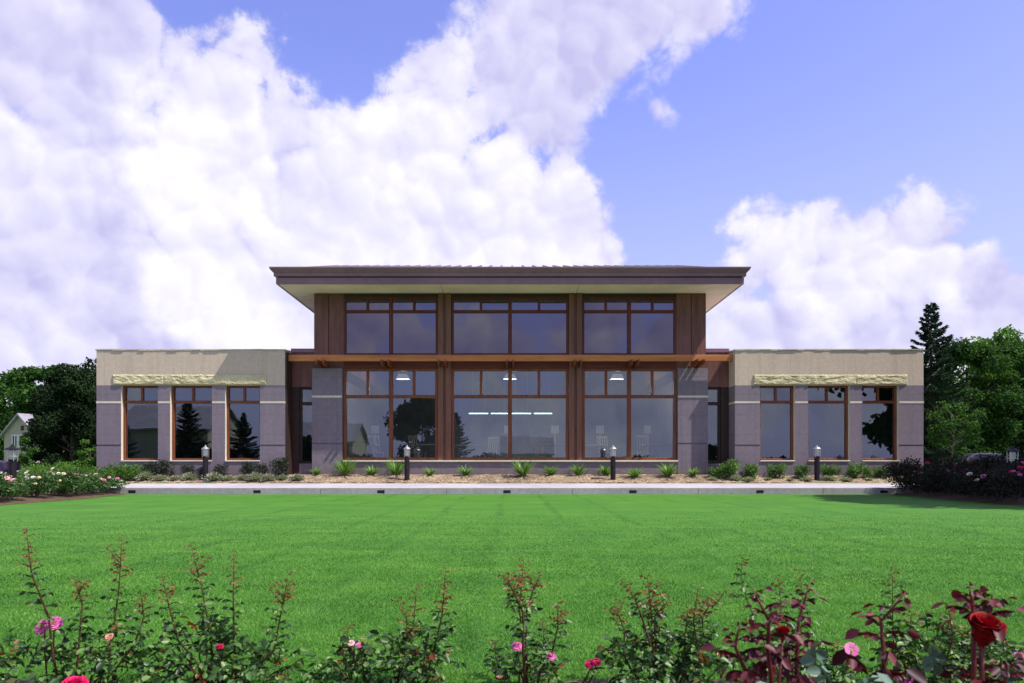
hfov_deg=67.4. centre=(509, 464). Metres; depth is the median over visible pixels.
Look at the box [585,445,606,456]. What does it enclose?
reading table
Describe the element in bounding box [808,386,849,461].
window
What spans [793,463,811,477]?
boxwood shrub
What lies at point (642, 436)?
reading chair
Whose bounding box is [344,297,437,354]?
window
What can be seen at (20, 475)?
rose bush
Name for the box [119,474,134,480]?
catmint
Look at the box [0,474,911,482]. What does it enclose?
mulch bed
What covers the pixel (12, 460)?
bollard lamp
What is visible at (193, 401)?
window
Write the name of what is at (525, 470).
daylily
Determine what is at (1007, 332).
maple tree
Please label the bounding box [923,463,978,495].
rose bush
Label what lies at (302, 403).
window
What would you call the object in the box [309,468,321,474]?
daylily
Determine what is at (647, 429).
floor lamp
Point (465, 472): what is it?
daylily
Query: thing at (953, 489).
rose bush
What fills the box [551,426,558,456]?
floor lamp
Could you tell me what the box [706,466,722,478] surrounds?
boxwood shrub
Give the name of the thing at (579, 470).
daylily
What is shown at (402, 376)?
pendant lamp
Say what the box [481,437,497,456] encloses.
reading chair
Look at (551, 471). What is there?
daylily
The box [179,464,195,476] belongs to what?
dark shrub
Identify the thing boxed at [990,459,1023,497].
rose bush
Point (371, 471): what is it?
daylily
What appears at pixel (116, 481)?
rose bush
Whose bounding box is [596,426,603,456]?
floor lamp
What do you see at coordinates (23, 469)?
spirea shrub
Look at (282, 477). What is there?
catmint
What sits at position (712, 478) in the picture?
catmint
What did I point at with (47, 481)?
rose bush
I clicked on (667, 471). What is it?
daylily
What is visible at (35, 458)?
yew tree
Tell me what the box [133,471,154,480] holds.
catmint
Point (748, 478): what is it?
catmint
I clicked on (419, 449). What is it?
reading table
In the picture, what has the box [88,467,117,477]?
spirea shrub
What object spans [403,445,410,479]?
bollard lamp
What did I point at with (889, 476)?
rose bush
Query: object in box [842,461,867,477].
boxwood shrub
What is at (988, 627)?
rose bush
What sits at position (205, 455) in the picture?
bollard lamp
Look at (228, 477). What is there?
catmint
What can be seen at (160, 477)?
catmint
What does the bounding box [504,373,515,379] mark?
pendant lamp
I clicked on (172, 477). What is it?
catmint
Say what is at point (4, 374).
maple tree
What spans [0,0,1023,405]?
sky
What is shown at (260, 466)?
dark shrub
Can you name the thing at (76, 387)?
yew tree
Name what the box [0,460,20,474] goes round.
parked car
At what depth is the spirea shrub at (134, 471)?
23.25 m
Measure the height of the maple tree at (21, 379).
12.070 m
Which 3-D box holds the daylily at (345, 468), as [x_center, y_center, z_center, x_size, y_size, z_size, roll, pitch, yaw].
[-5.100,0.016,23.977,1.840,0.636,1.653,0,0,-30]
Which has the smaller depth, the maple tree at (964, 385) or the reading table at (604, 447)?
the reading table at (604, 447)
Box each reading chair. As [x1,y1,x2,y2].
[367,435,383,456]
[408,435,425,456]
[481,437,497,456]
[530,435,548,456]
[597,436,609,456]
[636,435,652,456]
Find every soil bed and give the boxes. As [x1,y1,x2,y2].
[0,490,122,504]
[0,679,856,682]
[897,490,1023,505]
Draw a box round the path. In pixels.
[110,483,908,487]
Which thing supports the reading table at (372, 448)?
on the library building
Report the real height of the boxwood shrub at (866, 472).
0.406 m
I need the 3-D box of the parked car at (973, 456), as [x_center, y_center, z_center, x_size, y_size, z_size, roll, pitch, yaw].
[24.838,0.090,40.000,4.610,1.418,2.040,0,0,0]
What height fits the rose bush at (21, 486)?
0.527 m
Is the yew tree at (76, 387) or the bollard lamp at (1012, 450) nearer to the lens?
the bollard lamp at (1012, 450)
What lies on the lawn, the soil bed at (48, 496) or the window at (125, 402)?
the soil bed at (48, 496)
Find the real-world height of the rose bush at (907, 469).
0.998 m
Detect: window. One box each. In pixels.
[12,435,17,446]
[121,386,157,461]
[170,386,211,461]
[225,386,259,461]
[300,388,311,462]
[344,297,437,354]
[344,368,437,459]
[451,297,568,354]
[451,368,568,459]
[582,297,675,354]
[582,368,675,459]
[708,388,719,462]
[760,386,794,461]
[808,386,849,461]
[862,386,898,461]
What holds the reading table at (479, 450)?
on the library building
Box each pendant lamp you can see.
[396,373,409,379]
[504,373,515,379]
[610,373,623,379]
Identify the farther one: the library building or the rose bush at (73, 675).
the library building
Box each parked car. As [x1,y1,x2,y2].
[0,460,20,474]
[959,453,1018,461]
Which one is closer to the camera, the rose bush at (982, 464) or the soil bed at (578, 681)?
the soil bed at (578, 681)
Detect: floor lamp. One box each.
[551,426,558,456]
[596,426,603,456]
[644,426,650,443]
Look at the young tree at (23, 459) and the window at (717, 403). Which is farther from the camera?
the young tree at (23, 459)
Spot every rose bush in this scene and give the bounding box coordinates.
[0,471,23,498]
[0,528,183,682]
[1,474,34,498]
[4,472,35,489]
[18,471,65,496]
[22,470,51,491]
[43,467,92,495]
[57,473,102,493]
[73,474,113,493]
[94,473,129,491]
[137,542,320,682]
[300,566,465,682]
[483,558,601,682]
[581,575,744,682]
[700,580,833,682]
[722,554,872,682]
[757,640,892,682]
[821,588,926,682]
[868,565,1023,682]
[879,460,928,491]
[887,455,943,492]
[906,464,939,491]
[909,468,957,493]
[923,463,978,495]
[923,644,1023,682]
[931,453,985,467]
[931,581,1023,682]
[937,462,976,493]
[945,469,986,497]
[953,466,1017,499]
[962,452,1023,493]
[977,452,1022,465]
[982,461,1023,500]
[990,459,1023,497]
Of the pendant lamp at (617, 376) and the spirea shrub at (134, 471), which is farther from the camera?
the pendant lamp at (617, 376)
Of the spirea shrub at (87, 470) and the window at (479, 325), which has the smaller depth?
the spirea shrub at (87, 470)
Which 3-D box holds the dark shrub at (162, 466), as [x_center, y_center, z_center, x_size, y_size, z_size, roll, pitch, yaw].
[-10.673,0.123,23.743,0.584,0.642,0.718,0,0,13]
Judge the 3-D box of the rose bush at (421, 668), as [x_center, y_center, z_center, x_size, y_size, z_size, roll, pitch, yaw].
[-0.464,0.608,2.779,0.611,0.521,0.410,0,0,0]
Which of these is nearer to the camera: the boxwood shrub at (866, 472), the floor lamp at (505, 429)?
the boxwood shrub at (866, 472)
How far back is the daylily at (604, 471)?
24.02 m
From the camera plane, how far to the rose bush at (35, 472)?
18.50 m
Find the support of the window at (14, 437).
in the gable house
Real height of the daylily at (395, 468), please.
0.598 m
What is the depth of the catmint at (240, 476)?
23.34 m
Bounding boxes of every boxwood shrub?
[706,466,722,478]
[717,459,741,478]
[741,463,759,478]
[766,462,787,478]
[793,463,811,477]
[820,463,842,475]
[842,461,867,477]
[861,467,872,477]
[872,465,885,478]
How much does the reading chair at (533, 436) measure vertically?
1.080 m
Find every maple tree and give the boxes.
[0,364,62,460]
[0,369,36,445]
[0,379,16,460]
[923,337,1023,460]
[923,382,1023,456]
[952,324,1023,387]
[963,338,1023,459]
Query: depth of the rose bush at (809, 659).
1.48 m
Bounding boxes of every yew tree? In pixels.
[19,383,86,466]
[20,363,96,469]
[41,357,95,451]
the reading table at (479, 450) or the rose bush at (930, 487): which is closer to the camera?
the rose bush at (930, 487)
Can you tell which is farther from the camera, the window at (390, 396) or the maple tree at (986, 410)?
the maple tree at (986, 410)
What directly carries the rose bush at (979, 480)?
on the soil bed at (955, 496)
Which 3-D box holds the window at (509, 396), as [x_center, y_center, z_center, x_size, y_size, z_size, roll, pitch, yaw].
[0.000,-1.627,24.650,3.749,2.940,0.100,0,0,0]
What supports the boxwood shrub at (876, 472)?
on the mulch bed at (498, 478)
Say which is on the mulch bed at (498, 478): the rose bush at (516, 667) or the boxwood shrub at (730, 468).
the boxwood shrub at (730, 468)
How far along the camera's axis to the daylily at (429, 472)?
23.98 m
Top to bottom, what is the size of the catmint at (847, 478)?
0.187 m
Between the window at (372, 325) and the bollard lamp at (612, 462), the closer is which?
the bollard lamp at (612, 462)
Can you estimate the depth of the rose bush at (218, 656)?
2.69 m
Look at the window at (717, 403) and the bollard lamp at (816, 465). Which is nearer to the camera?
the bollard lamp at (816, 465)
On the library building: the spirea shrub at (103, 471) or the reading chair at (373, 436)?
the reading chair at (373, 436)
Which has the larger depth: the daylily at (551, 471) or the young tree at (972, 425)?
the young tree at (972, 425)
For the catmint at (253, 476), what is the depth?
23.20 m
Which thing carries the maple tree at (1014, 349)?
on the lawn
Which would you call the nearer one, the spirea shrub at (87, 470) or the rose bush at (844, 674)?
the rose bush at (844, 674)
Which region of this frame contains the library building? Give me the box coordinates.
[95,265,924,475]
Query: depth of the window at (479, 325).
24.66 m
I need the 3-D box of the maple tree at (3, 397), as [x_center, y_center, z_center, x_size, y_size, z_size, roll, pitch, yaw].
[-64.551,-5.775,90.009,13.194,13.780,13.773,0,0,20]
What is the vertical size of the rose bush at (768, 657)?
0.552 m
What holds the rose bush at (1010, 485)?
on the soil bed at (955, 496)
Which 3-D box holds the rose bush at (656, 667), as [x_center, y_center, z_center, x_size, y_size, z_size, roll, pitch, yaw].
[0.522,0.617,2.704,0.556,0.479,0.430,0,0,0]
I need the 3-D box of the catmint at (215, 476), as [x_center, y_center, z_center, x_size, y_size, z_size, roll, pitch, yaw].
[-8.988,0.358,23.339,0.692,0.312,0.695,0,0,-16]
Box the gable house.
[0,413,63,471]
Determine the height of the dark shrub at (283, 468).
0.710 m
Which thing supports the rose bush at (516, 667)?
on the soil bed at (578, 681)
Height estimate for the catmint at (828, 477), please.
0.224 m
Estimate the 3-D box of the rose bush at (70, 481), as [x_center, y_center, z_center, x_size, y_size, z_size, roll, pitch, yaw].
[-10.667,0.387,18.285,1.222,0.696,1.112,0,0,-13]
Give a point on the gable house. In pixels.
(14, 430)
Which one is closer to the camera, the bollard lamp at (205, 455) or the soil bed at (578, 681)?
the soil bed at (578, 681)
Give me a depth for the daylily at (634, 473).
23.65 m
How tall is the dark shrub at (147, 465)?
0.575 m
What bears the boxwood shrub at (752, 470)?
on the mulch bed at (498, 478)
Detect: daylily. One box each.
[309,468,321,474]
[326,456,366,474]
[354,465,382,474]
[383,457,403,474]
[422,467,437,475]
[458,464,474,475]
[509,459,537,475]
[538,466,560,474]
[564,463,587,474]
[596,464,617,474]
[624,466,645,477]
[654,461,679,476]
[683,467,701,475]
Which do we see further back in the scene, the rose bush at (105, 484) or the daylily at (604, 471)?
the daylily at (604, 471)
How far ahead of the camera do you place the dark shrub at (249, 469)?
23.63 m
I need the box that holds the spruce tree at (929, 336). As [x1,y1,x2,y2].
[910,302,984,467]
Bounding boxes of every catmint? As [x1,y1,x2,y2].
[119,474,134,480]
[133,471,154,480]
[150,474,166,480]
[166,475,179,480]
[180,472,200,479]
[203,472,222,481]
[221,475,234,480]
[235,473,245,479]
[245,472,262,480]
[259,473,276,481]
[276,474,288,479]
[288,474,304,480]
[705,476,717,480]
[726,474,741,480]
[742,476,755,481]
[800,476,812,481]
[820,474,837,480]
[839,476,852,481]
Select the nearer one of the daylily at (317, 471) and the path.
the path
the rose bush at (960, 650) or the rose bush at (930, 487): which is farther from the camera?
the rose bush at (930, 487)
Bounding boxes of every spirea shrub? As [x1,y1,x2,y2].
[19,464,43,474]
[26,460,70,473]
[46,461,78,473]
[63,462,104,474]
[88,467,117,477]
[101,460,134,479]
[116,461,153,479]
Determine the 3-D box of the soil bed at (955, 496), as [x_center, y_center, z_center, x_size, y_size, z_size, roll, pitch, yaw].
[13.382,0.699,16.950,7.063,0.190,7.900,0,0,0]
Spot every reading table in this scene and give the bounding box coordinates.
[347,444,378,456]
[416,444,434,456]
[454,445,481,456]
[539,444,565,456]
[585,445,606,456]
[641,444,672,456]
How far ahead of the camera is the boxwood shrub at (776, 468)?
23.63 m
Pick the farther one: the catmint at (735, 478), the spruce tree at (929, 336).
the spruce tree at (929, 336)
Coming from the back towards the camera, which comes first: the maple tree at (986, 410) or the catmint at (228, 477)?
the maple tree at (986, 410)
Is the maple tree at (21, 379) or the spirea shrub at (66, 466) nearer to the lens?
the spirea shrub at (66, 466)
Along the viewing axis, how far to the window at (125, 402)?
24.14 m
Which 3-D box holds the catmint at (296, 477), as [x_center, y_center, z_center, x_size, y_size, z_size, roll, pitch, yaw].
[-6.479,0.371,23.380,0.556,0.250,0.558,0,0,0]
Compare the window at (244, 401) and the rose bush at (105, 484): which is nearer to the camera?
the rose bush at (105, 484)
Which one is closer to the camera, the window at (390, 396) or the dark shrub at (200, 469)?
the dark shrub at (200, 469)
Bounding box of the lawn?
[0,482,1023,682]
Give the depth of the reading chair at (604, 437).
28.60 m
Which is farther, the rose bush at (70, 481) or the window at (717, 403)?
the window at (717, 403)
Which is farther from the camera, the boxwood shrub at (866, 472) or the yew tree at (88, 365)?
the yew tree at (88, 365)
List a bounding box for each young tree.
[17,436,38,469]
[925,400,984,457]
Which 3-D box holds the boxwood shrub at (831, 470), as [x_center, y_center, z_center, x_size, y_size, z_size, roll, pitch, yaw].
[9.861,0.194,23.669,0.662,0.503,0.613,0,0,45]
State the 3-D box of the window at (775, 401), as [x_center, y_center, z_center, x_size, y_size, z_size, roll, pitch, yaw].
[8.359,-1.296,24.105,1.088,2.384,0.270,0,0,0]
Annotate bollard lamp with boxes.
[4,444,20,492]
[201,445,208,478]
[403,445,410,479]
[609,445,616,479]
[813,445,820,479]
[1004,446,1020,475]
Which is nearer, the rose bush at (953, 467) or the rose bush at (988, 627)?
the rose bush at (988, 627)
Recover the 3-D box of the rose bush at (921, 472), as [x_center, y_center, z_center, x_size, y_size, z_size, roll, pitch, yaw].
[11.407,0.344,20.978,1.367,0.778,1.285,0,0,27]
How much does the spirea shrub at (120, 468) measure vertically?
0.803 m
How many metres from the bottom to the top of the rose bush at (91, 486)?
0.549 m
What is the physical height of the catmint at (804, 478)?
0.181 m
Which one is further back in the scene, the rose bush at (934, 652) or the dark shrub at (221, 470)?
the dark shrub at (221, 470)
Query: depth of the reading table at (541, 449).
27.05 m
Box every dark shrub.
[140,461,159,475]
[151,459,175,475]
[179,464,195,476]
[196,466,202,477]
[212,464,228,475]
[238,461,255,474]
[254,463,268,473]
[269,457,289,476]
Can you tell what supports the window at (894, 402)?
in the library building
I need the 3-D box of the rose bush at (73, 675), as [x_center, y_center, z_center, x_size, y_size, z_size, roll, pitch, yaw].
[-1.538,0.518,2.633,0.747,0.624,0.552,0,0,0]
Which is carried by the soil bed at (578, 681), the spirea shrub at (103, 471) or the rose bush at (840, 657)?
the rose bush at (840, 657)
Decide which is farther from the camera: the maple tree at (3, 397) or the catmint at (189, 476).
the maple tree at (3, 397)
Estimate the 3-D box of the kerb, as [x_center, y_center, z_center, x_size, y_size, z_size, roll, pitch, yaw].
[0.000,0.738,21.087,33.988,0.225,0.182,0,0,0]
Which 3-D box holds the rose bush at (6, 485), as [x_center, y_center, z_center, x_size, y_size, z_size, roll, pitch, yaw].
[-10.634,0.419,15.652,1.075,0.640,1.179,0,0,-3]
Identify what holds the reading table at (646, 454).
on the library building
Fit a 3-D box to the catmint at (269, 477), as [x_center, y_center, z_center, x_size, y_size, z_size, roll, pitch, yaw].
[-7.351,0.371,23.314,0.637,0.286,0.634,0,0,24]
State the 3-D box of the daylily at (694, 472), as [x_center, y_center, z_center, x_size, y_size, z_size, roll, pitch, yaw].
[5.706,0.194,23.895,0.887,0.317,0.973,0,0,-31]
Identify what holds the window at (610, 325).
in the library building
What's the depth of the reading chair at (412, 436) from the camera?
28.02 m
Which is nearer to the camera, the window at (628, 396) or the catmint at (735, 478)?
the catmint at (735, 478)
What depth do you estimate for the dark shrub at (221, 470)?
23.67 m
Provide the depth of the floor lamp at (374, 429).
32.98 m
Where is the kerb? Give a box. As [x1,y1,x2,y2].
[95,488,923,493]
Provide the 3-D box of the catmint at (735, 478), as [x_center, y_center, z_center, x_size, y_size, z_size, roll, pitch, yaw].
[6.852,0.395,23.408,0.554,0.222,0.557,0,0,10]

